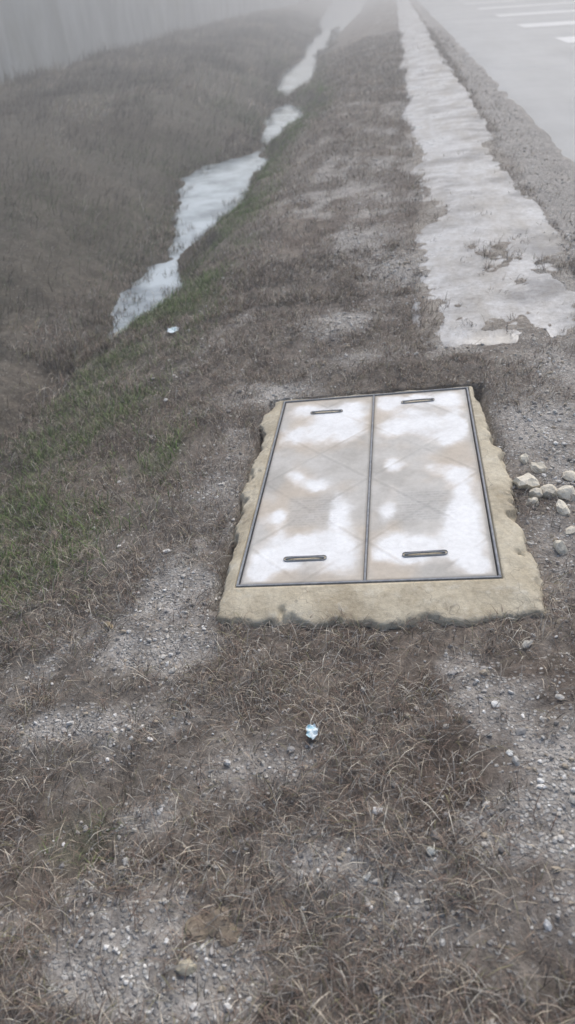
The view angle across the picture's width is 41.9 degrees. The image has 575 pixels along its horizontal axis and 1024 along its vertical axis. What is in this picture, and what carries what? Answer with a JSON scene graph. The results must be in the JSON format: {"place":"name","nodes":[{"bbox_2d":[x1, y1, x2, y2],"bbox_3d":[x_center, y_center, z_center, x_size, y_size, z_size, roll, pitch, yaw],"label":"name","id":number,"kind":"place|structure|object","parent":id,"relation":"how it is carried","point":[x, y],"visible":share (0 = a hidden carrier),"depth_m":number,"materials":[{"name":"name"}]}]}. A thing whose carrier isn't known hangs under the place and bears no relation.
{"place":"outdoors","nodes":[
{"label":"outdoors","id":0,"kind":"place"},
{"bbox_2d":[108,0,366,338],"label":"ditch water","id":1,"kind":"structure","parent":0,"point":[216,184],"depth_m":9.95,"materials":[{"name":"grey liquid"}]},
{"bbox_2d":[0,0,574,1023],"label":"ground","id":2,"kind":"structure","parent":0,"point":[376,18],"depth_m":2.27,"materials":[{"name":"brown plant"}]},
{"bbox_2d":[0,0,306,83],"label":"concrete wall","id":3,"kind":"structure","parent":2,"relation":"on","point":[34,34],"depth_m":21.95,"materials":[{"name":"grey concrete"}]},
{"bbox_2d":[0,0,320,90],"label":"tall weeds","id":4,"kind":"object","parent":2,"relation":"on","point":[113,50],"visible":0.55,"depth_m":22.24,"materials":[{"name":"grey plant"}]},
{"bbox_2d":[0,7,321,457],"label":"bank grass","id":5,"kind":"structure","parent":2,"relation":"on","point":[255,32],"depth_m":14.81,"materials":[{"name":"brown plant"}]},
{"bbox_2d":[0,84,339,647],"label":"green grass","id":6,"kind":"structure","parent":2,"relation":"on","point":[128,403],"depth_m":3.81,"materials":[{"name":"green plant"}]},
{"bbox_2d":[168,667,176,673],"bbox_3d":[-0.333,0.462,2.182,0.026,0.017,0.022,1,35,7],"label":"stone","id":7,"kind":"object","parent":2,"relation":"on","point":[171,671],"visible":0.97,"depth_m":2.18,"materials":[{"name":"grey stone"}]},
{"bbox_2d":[167,326,178,332],"bbox_3d":[-0.737,-1.173,4.829,0.072,0.014,0.103,1,35,7],"label":"paper scrap","id":8,"kind":"object","parent":2,"relation":"on","point":[172,330],"visible":0.99,"depth_m":4.83,"materials":[{"name":"white paper"}]},
{"bbox_2d":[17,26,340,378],"bbox_3d":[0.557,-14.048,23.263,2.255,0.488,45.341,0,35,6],"label":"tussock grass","id":9,"kind":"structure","parent":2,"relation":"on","point":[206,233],"depth_m":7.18,"materials":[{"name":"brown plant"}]},
{"bbox_2d":[176,958,196,975],"bbox_3d":[-0.200,0.903,1.488,0.040,0.026,0.030,1,35,7],"label":"stone","id":10,"kind":"object","parent":2,"relation":"on","point":[191,969],"visible":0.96,"depth_m":1.48,"materials":[{"name":"beige stone"}]},
{"bbox_2d":[185,907,239,946],"bbox_3d":[-0.153,0.860,1.561,0.120,0.031,0.078,1,35,7],"label":"earth clod","id":11,"kind":"object","parent":2,"relation":"on","point":[224,930],"visible":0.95,"depth_m":1.55,"materials":[{"name":"soil"}]},
{"bbox_2d":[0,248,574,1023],"bbox_3d":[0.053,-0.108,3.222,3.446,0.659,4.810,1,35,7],"label":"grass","id":12,"kind":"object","parent":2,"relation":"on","point":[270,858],"depth_m":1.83,"materials":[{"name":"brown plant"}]},
{"bbox_2d":[0,232,574,1023],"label":"dry grass","id":13,"kind":"structure","parent":2,"relation":"on","point":[194,524],"depth_m":2.16,"materials":[{"name":"brown plant"}]},
{"bbox_2d":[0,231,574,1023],"bbox_3d":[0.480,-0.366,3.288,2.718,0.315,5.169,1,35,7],"label":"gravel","id":14,"kind":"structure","parent":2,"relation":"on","point":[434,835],"depth_m":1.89,"materials":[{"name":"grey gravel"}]},
{"bbox_2d":[306,724,317,738],"bbox_3d":[0.061,0.552,1.887,0.031,0.014,0.044,1,35,7],"label":"paper scrap","id":15,"kind":"object","parent":2,"relation":"on","point":[312,731],"visible":1,"depth_m":1.89,"materials":[{"name":"white paper"}]},
{"bbox_2d":[363,872,370,880],"bbox_3d":[0.170,0.779,1.608,0.014,0.014,0.024,19,41,29],"label":"stone","id":16,"kind":"object","parent":2,"relation":"on","point":[366,877],"visible":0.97,"depth_m":1.60,"materials":[{"name":"grey stone"}]},
{"bbox_2d":[216,386,546,630],"bbox_3d":[0.330,-0.059,2.854,1.064,0.217,1.546,1,35,7],"label":"utility vault cover","id":17,"kind":"object","parent":2,"relation":"on","point":[390,507],"visible":1,"depth_m":2.61,"materials":[{"name":"concrete"}]},
{"bbox_2d":[426,847,435,855],"bbox_3d":[0.308,0.728,1.613,0.020,0.013,0.021,1,35,7],"label":"stone","id":18,"kind":"object","parent":2,"relation":"on","point":[431,851],"visible":0.97,"depth_m":1.61,"materials":[{"name":"grey stone"}]},
{"bbox_2d":[486,1019,496,1023],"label":"stone","id":19,"kind":"object","parent":2,"relation":"on","point":[491,1021],"visible":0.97,"depth_m":1.35,"materials":[{"name":"grey stone"}]},
{"bbox_2d":[506,749,512,755],"bbox_3d":[0.531,0.576,1.794,0.018,0.011,0.017,1,35,7],"label":"stone","id":20,"kind":"object","parent":2,"relation":"on","point":[509,752],"visible":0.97,"depth_m":1.79,"materials":[{"name":"grey stone"}]},
{"bbox_2d":[521,640,532,647],"bbox_3d":[0.663,0.365,2.083,0.035,0.018,0.022,-12,36,-11],"label":"stone","id":21,"kind":"object","parent":2,"relation":"on","point":[527,644],"visible":0.96,"depth_m":2.08,"materials":[{"name":"grey stone"}]},
{"bbox_2d":[513,453,574,554],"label":"limestone rubble","id":22,"kind":"object","parent":2,"relation":"on","point":[532,481],"visible":0.95,"depth_m":2.62,"materials":[{"name":"stone"}]},
{"bbox_2d":[569,796,574,804],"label":"stone","id":23,"kind":"object","parent":2,"relation":"on","point":[572,799],"visible":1,"depth_m":1.66,"materials":[{"name":"grey stone"}]},
{"bbox_2d":[226,52,574,279],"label":"gravel","id":24,"kind":"structure","parent":0,"point":[415,199],"depth_m":6.70,"materials":[{"name":"grey gravel"}]},
{"bbox_2d":[396,0,574,346],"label":"concrete path","id":25,"kind":"structure","parent":0,"point":[450,135],"depth_m":5.48,"materials":[{"name":"grey concrete"}]},
{"bbox_2d":[417,0,574,162],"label":"asphalt road","id":26,"kind":"structure","parent":0,"point":[530,71],"depth_m":16.30,"materials":[{"name":"grey asphalt"}]},
{"bbox_2d":[457,0,574,42],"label":"road marking","id":27,"kind":"object","parent":26,"relation":"on","point":[569,39],"visible":1,"depth_m":28.95,"materials":[{"name":"paint"}]}
]}

